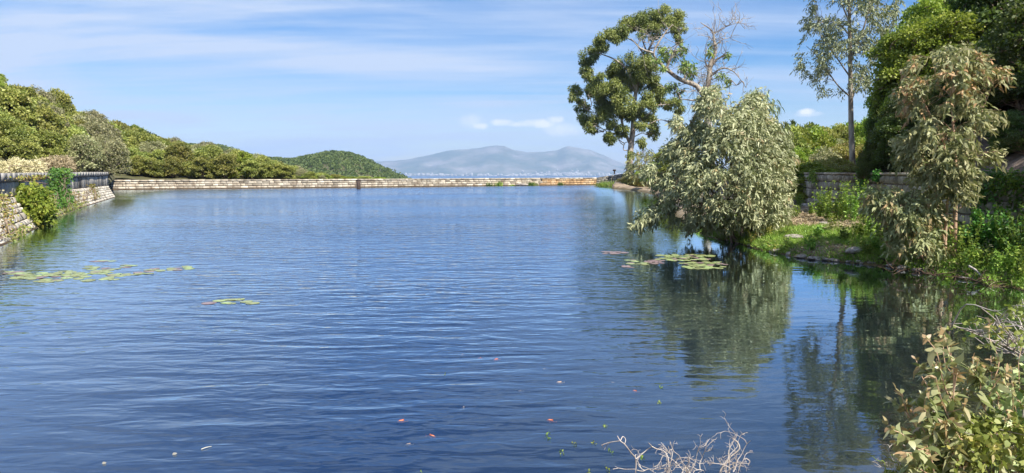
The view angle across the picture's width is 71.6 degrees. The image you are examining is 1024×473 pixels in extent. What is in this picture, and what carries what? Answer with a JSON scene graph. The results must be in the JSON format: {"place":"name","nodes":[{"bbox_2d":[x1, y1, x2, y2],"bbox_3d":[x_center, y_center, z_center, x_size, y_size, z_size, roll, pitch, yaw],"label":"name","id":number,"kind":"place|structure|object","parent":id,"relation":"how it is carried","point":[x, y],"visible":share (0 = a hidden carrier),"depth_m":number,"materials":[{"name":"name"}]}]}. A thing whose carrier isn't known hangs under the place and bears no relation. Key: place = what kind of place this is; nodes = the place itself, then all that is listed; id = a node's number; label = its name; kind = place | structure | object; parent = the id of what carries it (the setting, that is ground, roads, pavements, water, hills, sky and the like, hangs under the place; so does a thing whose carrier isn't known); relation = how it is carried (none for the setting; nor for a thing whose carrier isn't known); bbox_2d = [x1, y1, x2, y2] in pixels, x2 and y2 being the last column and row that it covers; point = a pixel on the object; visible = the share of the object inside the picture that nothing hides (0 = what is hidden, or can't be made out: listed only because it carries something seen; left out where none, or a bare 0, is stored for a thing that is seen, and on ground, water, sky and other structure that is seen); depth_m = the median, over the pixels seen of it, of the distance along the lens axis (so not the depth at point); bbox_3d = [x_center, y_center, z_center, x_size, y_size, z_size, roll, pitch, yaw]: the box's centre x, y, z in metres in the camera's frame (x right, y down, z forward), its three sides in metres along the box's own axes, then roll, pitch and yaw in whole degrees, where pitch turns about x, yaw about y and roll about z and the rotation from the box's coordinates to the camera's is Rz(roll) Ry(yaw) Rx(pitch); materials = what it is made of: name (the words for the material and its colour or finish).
{"place":"outdoors","nodes":[
{"label":"outdoors","id":0,"kind":"place"},
{"bbox_2d":[0,156,282,183],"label":"hillside","id":1,"kind":"structure","parent":0,"point":[123,176],"depth_m":103.16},
{"bbox_2d":[0,134,39,161],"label":"hillside tree","id":2,"kind":"object","parent":1,"relation":"on","point":[21,148],"visible":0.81,"depth_m":54.82,"materials":[{"name":"green plant"}]},
{"bbox_2d":[0,88,39,128],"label":"hillside tree","id":3,"kind":"object","parent":1,"relation":"on","point":[14,114],"visible":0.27,"depth_m":61.73,"materials":[{"name":"green plant"}]},
{"bbox_2d":[0,85,40,127],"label":"hillside tree","id":4,"kind":"object","parent":1,"relation":"on","point":[29,112],"visible":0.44,"depth_m":61.53,"materials":[{"name":"green plant"}]},
{"bbox_2d":[0,117,40,143],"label":"hillside tree","id":5,"kind":"object","parent":1,"relation":"on","point":[9,123],"visible":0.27,"depth_m":58.43,"materials":[{"name":"green plant"}]},
{"bbox_2d":[2,125,43,156],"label":"hillside tree","id":6,"kind":"object","parent":1,"relation":"on","point":[19,131],"visible":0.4,"depth_m":58.50,"materials":[{"name":"green plant"}]},
{"bbox_2d":[0,156,49,172],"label":"brush pile","id":7,"kind":"object","parent":1,"relation":"on","point":[5,165],"visible":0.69,"depth_m":44.44,"materials":[{"name":"plant"}]},
{"bbox_2d":[30,84,62,111],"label":"hillside tree","id":8,"kind":"object","parent":1,"relation":"on","point":[44,94],"visible":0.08,"depth_m":96.33,"materials":[{"name":"green plant"}]},
{"bbox_2d":[32,103,69,149],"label":"hillside tree","id":9,"kind":"object","parent":1,"relation":"on","point":[56,122],"visible":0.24,"depth_m":65.75,"materials":[{"name":"green plant"}]},
{"bbox_2d":[32,127,70,162],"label":"hillside tree","id":10,"kind":"object","parent":1,"relation":"on","point":[54,141],"visible":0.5,"depth_m":63.17,"materials":[{"name":"green plant"}]},
{"bbox_2d":[38,154,77,171],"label":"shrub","id":11,"kind":"object","parent":1,"relation":"on","point":[64,161],"visible":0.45,"depth_m":58.03,"materials":[{"name":"plant"}]},
{"bbox_2d":[48,87,76,112],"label":"hillside tree","id":12,"kind":"object","parent":1,"relation":"on","point":[63,99],"visible":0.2,"depth_m":105.45,"materials":[{"name":"green plant"}]},
{"bbox_2d":[65,126,93,160],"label":"hillside tree","id":13,"kind":"object","parent":1,"relation":"on","point":[71,131],"visible":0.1,"depth_m":73.86,"materials":[{"name":"green plant"}]},
{"bbox_2d":[66,133,107,171],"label":"hillside tree","id":14,"kind":"object","parent":1,"relation":"on","point":[86,165],"visible":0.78,"depth_m":73.06,"materials":[{"name":"green plant"}]},
{"bbox_2d":[82,109,116,136],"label":"hillside tree","id":15,"kind":"object","parent":1,"relation":"on","point":[93,112],"visible":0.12,"depth_m":100.70,"materials":[{"name":"green plant"}]},
{"bbox_2d":[78,116,121,142],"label":"hillside tree","id":16,"kind":"object","parent":1,"relation":"on","point":[92,127],"visible":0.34,"depth_m":88.44,"materials":[{"name":"green plant"}]},
{"bbox_2d":[88,134,133,185],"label":"hillside tree","id":17,"kind":"object","parent":1,"relation":"on","point":[119,157],"visible":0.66,"depth_m":77.31,"materials":[{"name":"green plant"}]},
{"bbox_2d":[128,155,145,175],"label":"hillside tree","id":18,"kind":"object","parent":1,"relation":"on","point":[136,161],"visible":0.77,"depth_m":101.31,"materials":[{"name":"green plant"}]},
{"bbox_2d":[128,130,155,146],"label":"hillside tree","id":19,"kind":"object","parent":1,"relation":"on","point":[134,141],"visible":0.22,"depth_m":113.72,"materials":[{"name":"green plant"}]},
{"bbox_2d":[138,139,166,153],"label":"hillside tree","id":20,"kind":"object","parent":1,"relation":"on","point":[153,145],"visible":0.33,"depth_m":107.47,"materials":[{"name":"green plant"}]},
{"bbox_2d":[138,157,169,177],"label":"hillside tree","id":21,"kind":"object","parent":1,"relation":"on","point":[153,167],"visible":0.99,"depth_m":101.31,"materials":[{"name":"green plant"}]},
{"bbox_2d":[161,155,186,177],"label":"hillside tree","id":22,"kind":"object","parent":1,"relation":"on","point":[173,164],"visible":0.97,"depth_m":103.20,"materials":[{"name":"green plant"}]},
{"bbox_2d":[164,142,194,176],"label":"hillside tree","id":23,"kind":"object","parent":1,"relation":"on","point":[178,150],"visible":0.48,"depth_m":106.38,"materials":[{"name":"green plant"}]},
{"bbox_2d":[188,155,215,178],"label":"hillside tree","id":24,"kind":"object","parent":1,"relation":"on","point":[196,168],"visible":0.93,"depth_m":103.78,"materials":[{"name":"green plant"}]},
{"bbox_2d":[204,153,241,178],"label":"hillside tree","id":25,"kind":"object","parent":1,"relation":"on","point":[225,165],"visible":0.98,"depth_m":104.85,"materials":[{"name":"green plant"}]},
{"bbox_2d":[238,158,262,178],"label":"hillside tree","id":26,"kind":"object","parent":1,"relation":"on","point":[249,168],"visible":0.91,"depth_m":108.91,"materials":[{"name":"green plant"}]},
{"bbox_2d":[255,161,282,178],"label":"hillside tree","id":27,"kind":"object","parent":1,"relation":"on","point":[268,169],"visible":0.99,"depth_m":108.71,"materials":[{"name":"green plant"}]},
{"bbox_2d":[274,164,295,178],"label":"hillside tree","id":28,"kind":"object","parent":1,"relation":"on","point":[288,171],"visible":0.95,"depth_m":109.47,"materials":[{"name":"green plant"}]},
{"bbox_2d":[227,152,392,178],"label":"hill","id":29,"kind":"structure","parent":0,"point":[327,167],"depth_m":726.83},
{"bbox_2d":[188,143,411,178],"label":"distant wood","id":30,"kind":"object","parent":29,"relation":"on","point":[331,157],"visible":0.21,"depth_m":766.71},
{"bbox_2d":[0,0,917,170],"label":"sky","id":31,"kind":"structure","parent":0,"point":[376,80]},
{"bbox_2d":[408,176,603,178],"bbox_3d":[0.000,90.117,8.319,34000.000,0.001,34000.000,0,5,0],"label":"sea","id":32,"kind":"structure","parent":0,"point":[426,177],"depth_m":9871.83,"materials":[{"name":"blue liquid"}]},
{"bbox_2d":[376,146,640,175],"bbox_3d":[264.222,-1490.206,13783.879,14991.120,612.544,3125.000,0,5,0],"label":"mountains","id":33,"kind":"structure","parent":0,"point":[499,160],"depth_m":13853.87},
{"bbox_2d":[0,185,1023,472],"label":"water","id":34,"kind":"structure","parent":0,"point":[360,329],"depth_m":12.42,"materials":[{"name":"liquid"}]},
{"bbox_2d":[455,182,1023,472],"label":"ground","id":35,"kind":"structure","parent":0,"point":[799,417],"depth_m":12.79,"materials":[{"name":"liquid"}]},
{"bbox_2d":[0,172,114,245],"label":"quay wall","id":36,"kind":"structure","parent":35,"relation":"on","point":[83,180],"depth_m":38.45,"materials":[{"name":"stone"}]},
{"bbox_2d":[0,192,21,239],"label":"wall weed","id":37,"kind":"object","parent":36,"relation":"attached to","point":[6,213],"depth_m":27.13,"materials":[{"name":"beige plant"}]},
{"bbox_2d":[1,219,35,245],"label":"wall weed","id":38,"kind":"object","parent":36,"relation":"attached to","point":[16,236],"depth_m":26.82,"materials":[{"name":"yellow plant"}]},
{"bbox_2d":[6,165,53,184],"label":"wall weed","id":39,"kind":"object","parent":36,"relation":"on","point":[38,177],"depth_m":34.91,"materials":[{"name":"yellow plant"}]},
{"bbox_2d":[14,179,59,226],"bbox_3d":[-22.150,-1.091,32.489,4.261,3.067,2.330,5,7,41],"label":"quay shrub","id":40,"kind":"object","parent":36,"relation":"attached to","point":[35,200],"visible":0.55,"depth_m":31.70,"materials":[{"name":"green plant"}]},
{"bbox_2d":[43,166,79,208],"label":"ivy","id":41,"kind":"object","parent":36,"relation":"attached to","point":[60,182],"visible":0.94,"depth_m":43.79,"materials":[{"name":"green plant"}]},
{"bbox_2d":[109,178,596,189],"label":"dam wall","id":42,"kind":"structure","parent":35,"relation":"on","point":[231,184],"depth_m":105.29,"materials":[{"name":"stone"}]},
{"bbox_2d":[597,174,646,184],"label":"abutment wall","id":43,"kind":"structure","parent":35,"relation":"on","point":[614,178],"depth_m":128.30,"materials":[{"name":"grey stone"}]},
{"bbox_2d":[567,3,688,173],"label":"tall gum tree","id":44,"kind":"object","parent":35,"relation":"on","point":[618,87],"visible":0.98,"depth_m":125.11,"materials":[{"name":"green plant"}]},
{"bbox_2d":[601,436,668,472],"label":"dead twig","id":45,"kind":"object","parent":35,"relation":"on","point":[635,456],"visible":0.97,"depth_m":4.47,"materials":[{"name":"grey wood"}]},
{"bbox_2d":[622,148,659,186],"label":"gum sapling","id":46,"kind":"object","parent":35,"relation":"on","point":[630,167],"visible":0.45,"depth_m":103.56,"materials":[{"name":"green plant"}]},
{"bbox_2d":[652,146,683,189],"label":"dark bush","id":47,"kind":"object","parent":35,"relation":"on","point":[664,166],"visible":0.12,"depth_m":68.92,"materials":[{"name":"green plant"}]},
{"bbox_2d":[630,434,716,472],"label":"dead twig","id":48,"kind":"object","parent":35,"relation":"on","point":[667,470],"visible":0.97,"depth_m":4.43,"materials":[{"name":"grey wood"}]},
{"bbox_2d":[627,83,799,242],"bbox_3d":[7.257,-2.355,24.425,6.318,5.862,4.608,-3,6,-31],"label":"gum bush","id":49,"kind":"object","parent":35,"relation":"on","point":[734,140],"visible":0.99,"depth_m":23.43,"materials":[{"name":"green plant"}]},
{"bbox_2d":[705,410,752,472],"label":"dead twig","id":50,"kind":"object","parent":35,"relation":"on","point":[728,460],"visible":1,"depth_m":4.44,"materials":[{"name":"grey wood"}]},
{"bbox_2d":[739,86,800,194],"bbox_3d":[10.622,-3.802,29.840,3.142,4.938,2.587,-3,6,-29],"label":"feathery gum","id":51,"kind":"object","parent":35,"relation":"on","point":[772,111],"visible":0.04,"depth_m":29.55,"materials":[{"name":"green plant"}]},
{"bbox_2d":[715,208,951,259],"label":"leaf litter","id":52,"kind":"object","parent":35,"relation":"on","point":[808,217],"visible":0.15,"depth_m":24.76,"materials":[{"name":"plant"}]},
{"bbox_2d":[824,179,847,219],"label":"leafy weed","id":53,"kind":"object","parent":35,"relation":"on","point":[832,208],"visible":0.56,"depth_m":25.04,"materials":[{"name":"green plant"}]},
{"bbox_2d":[832,181,858,221],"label":"leafy weed","id":54,"kind":"object","parent":35,"relation":"on","point":[845,209],"visible":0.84,"depth_m":24.40,"materials":[{"name":"green plant"}]},
{"bbox_2d":[841,188,860,221],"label":"leafy weed","id":55,"kind":"object","parent":35,"relation":"on","point":[854,208],"visible":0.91,"depth_m":23.82,"materials":[{"name":"green plant"}]},
{"bbox_2d":[679,172,1023,236],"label":"retaining wall","id":56,"kind":"structure","parent":35,"relation":"on","point":[890,180],"depth_m":25.94,"materials":[{"name":"grey stone"}]},
{"bbox_2d":[948,167,996,216],"bbox_3d":[13.034,-1.268,19.981,0.462,1.415,1.984,0,5,0],"label":"creeper","id":57,"kind":"object","parent":56,"relation":"attached to","point":[982,191],"visible":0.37,"depth_m":19.45,"materials":[{"name":"green plant"}]},
{"bbox_2d":[971,166,1010,220],"bbox_3d":[12.987,-1.072,18.744,0.454,1.563,2.440,0,5,0],"label":"creeper","id":58,"kind":"object","parent":56,"relation":"attached to","point":[985,193],"visible":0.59,"depth_m":19.14,"materials":[{"name":"green plant"}]},
{"bbox_2d":[987,167,1023,234],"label":"creeper","id":59,"kind":"object","parent":56,"relation":"attached to","point":[1017,194],"visible":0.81,"depth_m":18.25,"materials":[{"name":"green plant"}]},
{"bbox_2d":[989,168,1023,194],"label":"creeper","id":60,"kind":"object","parent":56,"relation":"attached to","point":[1012,179],"visible":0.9,"depth_m":18.33,"materials":[{"name":"green plant"}]},
{"bbox_2d":[697,208,1023,289],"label":"grass","id":61,"kind":"structure","parent":35,"relation":"on","point":[803,229],"depth_m":20.03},
{"bbox_2d":[855,182,959,273],"bbox_3d":[10.030,-0.124,17.759,3.071,2.474,2.139,-3,6,-33],"label":"gum bush","id":62,"kind":"object","parent":35,"relation":"on","point":[919,215],"visible":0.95,"depth_m":17.27,"materials":[{"name":"green plant"}]},
{"bbox_2d":[875,261,1005,291],"bbox_3d":[9.759,0.810,16.643,2.299,0.652,4.506,0,5,0],"label":"root tangle","id":63,"kind":"object","parent":35,"relation":"on","point":[955,276],"visible":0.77,"depth_m":15.98,"materials":[{"name":"brown wood"}]},
{"bbox_2d":[882,317,1016,472],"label":"gum shoots","id":64,"kind":"object","parent":35,"relation":"on","point":[940,425],"visible":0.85,"depth_m":3.64,"materials":[{"name":"green plant"}]},
{"bbox_2d":[887,40,1016,256],"bbox_3d":[10.717,-1.947,17.470,3.605,5.671,2.343,-4,7,-37],"label":"gum tree","id":65,"kind":"object","parent":35,"relation":"on","point":[946,175],"visible":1,"depth_m":16.79,"materials":[{"name":"green plant"}]},
{"bbox_2d":[884,387,1023,472],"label":"leaved shrub","id":66,"kind":"object","parent":35,"relation":"on","point":[977,437],"visible":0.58,"depth_m":3.69,"materials":[{"name":"green plant"}]},
{"bbox_2d":[947,214,983,267],"bbox_3d":[10.719,0.116,16.812,0.653,1.316,0.717,5,7,43],"label":"leafy weed","id":67,"kind":"object","parent":35,"relation":"on","point":[961,243],"visible":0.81,"depth_m":16.85,"materials":[{"name":"green plant"}]},
{"bbox_2d":[956,219,983,253],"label":"shrub","id":68,"kind":"object","parent":35,"relation":"on","point":[972,230],"visible":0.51,"depth_m":17.29,"materials":[{"name":"green plant"}]},
{"bbox_2d":[959,242,988,273],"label":"leafy weed","id":69,"kind":"object","parent":35,"relation":"on","point":[974,254],"visible":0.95,"depth_m":16.50,"materials":[{"name":"green plant"}]},
{"bbox_2d":[946,299,1023,366],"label":"trailing shrub","id":70,"kind":"object","parent":35,"relation":"on","point":[1017,340],"visible":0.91,"depth_m":7.01,"materials":[{"name":"green plant"}]},
{"bbox_2d":[975,208,1010,255],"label":"shrub","id":71,"kind":"object","parent":35,"relation":"on","point":[987,235],"visible":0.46,"depth_m":17.11,"materials":[{"name":"green plant"}]},
{"bbox_2d":[988,249,1009,274],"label":"leafy weed","id":72,"kind":"object","parent":35,"relation":"on","point":[994,263],"visible":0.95,"depth_m":15.69,"materials":[{"name":"green plant"}]},
{"bbox_2d":[981,346,1023,472],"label":"gum shoots","id":73,"kind":"object","parent":35,"relation":"on","point":[1009,404],"visible":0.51,"depth_m":3.91,"materials":[{"name":"green plant"}]},
{"bbox_2d":[986,204,1021,254],"bbox_3d":[11.695,-0.129,16.856,0.731,1.383,0.726,4,7,38],"label":"shrub","id":74,"kind":"object","parent":35,"relation":"on","point":[997,239],"visible":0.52,"depth_m":16.83,"materials":[{"name":"green plant"}]},
{"bbox_2d":[995,204,1023,257],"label":"shrub","id":75,"kind":"object","parent":35,"relation":"on","point":[1011,226],"visible":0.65,"depth_m":16.30,"materials":[{"name":"green plant"}]},
{"bbox_2d":[999,241,1019,274],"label":"leafy weed","id":76,"kind":"object","parent":35,"relation":"on","point":[1008,263],"visible":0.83,"depth_m":15.70,"materials":[{"name":"green plant"}]},
{"bbox_2d":[1012,245,1023,279],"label":"leafy weed","id":77,"kind":"object","parent":35,"relation":"on","point":[1020,268],"visible":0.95,"depth_m":15.31,"materials":[{"name":"green plant"}]},
{"bbox_2d":[856,161,874,184],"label":"bush","id":78,"kind":"object","parent":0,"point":[862,166],"visible":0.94,"depth_m":27.02,"materials":[{"name":"green plant"}]},
{"bbox_2d":[901,107,1023,172],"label":"hillside","id":79,"kind":"structure","parent":0,"point":[1015,160],"depth_m":21.46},
{"bbox_2d":[628,0,757,127],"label":"bare gum tree","id":80,"kind":"object","parent":79,"relation":"on","point":[685,66],"visible":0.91,"depth_m":60.80,"materials":[{"name":"grey plant"}]},
{"bbox_2d":[786,123,812,150],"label":"crest bush","id":81,"kind":"object","parent":79,"relation":"on","point":[800,140],"visible":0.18,"depth_m":57.85,"materials":[{"name":"green plant"}]},
{"bbox_2d":[785,161,841,199],"bbox_3d":[14.777,-2.583,35.499,3.605,2.380,3.517,3,6,29],"label":"slope bush","id":82,"kind":"object","parent":79,"relation":"on","point":[817,166],"visible":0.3,"depth_m":34.93,"materials":[{"name":"green plant"}]},
{"bbox_2d":[805,124,832,144],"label":"crest bush","id":83,"kind":"object","parent":79,"relation":"on","point":[816,131],"visible":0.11,"depth_m":58.89,"materials":[{"name":"green plant"}]},
{"bbox_2d":[811,132,837,150],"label":"slope bush","id":84,"kind":"object","parent":79,"relation":"on","point":[826,140],"visible":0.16,"depth_m":53.41,"materials":[{"name":"green plant"}]},
{"bbox_2d":[808,146,843,162],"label":"slope bush","id":85,"kind":"object","parent":79,"relation":"on","point":[827,153],"visible":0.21,"depth_m":44.80,"materials":[{"name":"green plant"}]},
{"bbox_2d":[819,155,854,166],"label":"slope bush","id":86,"kind":"object","parent":79,"relation":"on","point":[837,159],"visible":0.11,"depth_m":39.22,"materials":[{"name":"green plant"}]},
{"bbox_2d":[832,122,854,141],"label":"crest bush","id":87,"kind":"object","parent":79,"relation":"on","point":[841,130],"visible":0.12,"depth_m":60.30,"materials":[{"name":"green plant"}]},
{"bbox_2d":[789,0,905,164],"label":"slender gum tree","id":88,"kind":"object","parent":79,"relation":"on","point":[850,41],"visible":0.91,"depth_m":38.83,"materials":[{"name":"green plant"}]},
{"bbox_2d":[860,94,873,151],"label":"holm oak tree","id":89,"kind":"object","parent":79,"relation":"on","point":[867,104],"visible":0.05,"depth_m":30.58,"materials":[{"name":"green plant"}]},
{"bbox_2d":[864,86,883,140],"bbox_3d":[15.849,-4.655,29.644,2.005,4.994,1.930,-1,5,-8],"label":"holm oak tree","id":90,"kind":"object","parent":79,"relation":"on","point":[870,121],"visible":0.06,"depth_m":29.78,"materials":[{"name":"green plant"}]},
{"bbox_2d":[868,146,903,172],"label":"holm oak tree","id":91,"kind":"object","parent":79,"relation":"on","point":[885,163],"visible":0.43,"depth_m":26.86,"materials":[{"name":"green plant"}]},
{"bbox_2d":[868,113,935,162],"bbox_3d":[14.974,-3.388,26.600,2.812,2.734,2.924,0,5,-5],"label":"holm oak tree","id":92,"kind":"object","parent":79,"relation":"on","point":[887,129],"visible":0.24,"depth_m":26.42,"materials":[{"name":"green plant"}]},
{"bbox_2d":[872,74,961,144],"bbox_3d":[15.313,-4.063,26.620,2.888,3.922,3.033,-2,6,-24],"label":"holm oak tree","id":93,"kind":"object","parent":79,"relation":"on","point":[888,110],"visible":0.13,"depth_m":26.10,"materials":[{"name":"green plant"}]},
{"bbox_2d":[862,12,975,109],"bbox_3d":[16.128,-6.290,28.135,4.085,5.039,3.762,5,7,42],"label":"holm oak tree","id":94,"kind":"object","parent":79,"relation":"on","point":[896,41],"visible":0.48,"depth_m":27.80,"materials":[{"name":"green plant"}]},
{"bbox_2d":[878,0,964,59],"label":"holm oak tree","id":95,"kind":"object","parent":79,"relation":"on","point":[924,7],"visible":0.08,"depth_m":29.18,"materials":[{"name":"green plant"}]},
{"bbox_2d":[890,7,991,95],"bbox_3d":[16.824,-6.322,27.799,4.070,4.976,4.615,-5,7,-41],"label":"holm oak tree","id":96,"kind":"object","parent":79,"relation":"on","point":[956,19],"visible":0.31,"depth_m":26.61,"materials":[{"name":"green plant"}]},
{"bbox_2d":[909,82,992,138],"bbox_3d":[16.161,-4.212,26.099,2.913,3.122,2.978,-2,6,-23],"label":"holm oak tree","id":97,"kind":"object","parent":79,"relation":"on","point":[943,99],"visible":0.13,"depth_m":25.34,"materials":[{"name":"green plant"}]},
{"bbox_2d":[913,0,1002,25],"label":"holm oak tree","id":98,"kind":"object","parent":79,"relation":"on","point":[962,4],"visible":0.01,"depth_m":28.52,"materials":[{"name":"green plant"}]},
{"bbox_2d":[951,12,1021,94],"bbox_3d":[18.691,-6.114,26.451,4.427,4.725,4.219,5,7,44],"label":"holm oak tree","id":99,"kind":"object","parent":79,"relation":"on","point":[982,32],"visible":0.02,"depth_m":26.48,"materials":[{"name":"green plant"}]},
{"bbox_2d":[962,0,1020,43],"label":"holm oak tree","id":100,"kind":"object","parent":79,"relation":"on","point":[984,13],"visible":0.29,"depth_m":26.58,"materials":[{"name":"green plant"}]},
{"bbox_2d":[972,0,1023,95],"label":"holm oak tree","id":101,"kind":"object","parent":79,"relation":"on","point":[1007,37],"visible":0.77,"depth_m":23.40,"materials":[{"name":"green plant"}]},
{"bbox_2d":[972,27,1023,95],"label":"holm oak tree","id":102,"kind":"object","parent":79,"relation":"on","point":[983,42],"visible":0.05,"depth_m":24.81,"materials":[{"name":"green plant"}]},
{"bbox_2d":[982,76,1023,110],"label":"holm oak tree","id":103,"kind":"object","parent":79,"relation":"on","point":[1002,98],"visible":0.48,"depth_m":24.37,"materials":[{"name":"green plant"}]},
{"bbox_2d":[982,109,1023,149],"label":"holm oak tree","id":104,"kind":"object","parent":79,"relation":"on","point":[1014,119],"visible":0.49,"depth_m":21.56,"materials":[{"name":"green plant"}]},
{"bbox_2d":[994,130,1023,154],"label":"holm oak tree","id":105,"kind":"object","parent":79,"relation":"on","point":[1016,142],"visible":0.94,"depth_m":20.80,"materials":[{"name":"green plant"}]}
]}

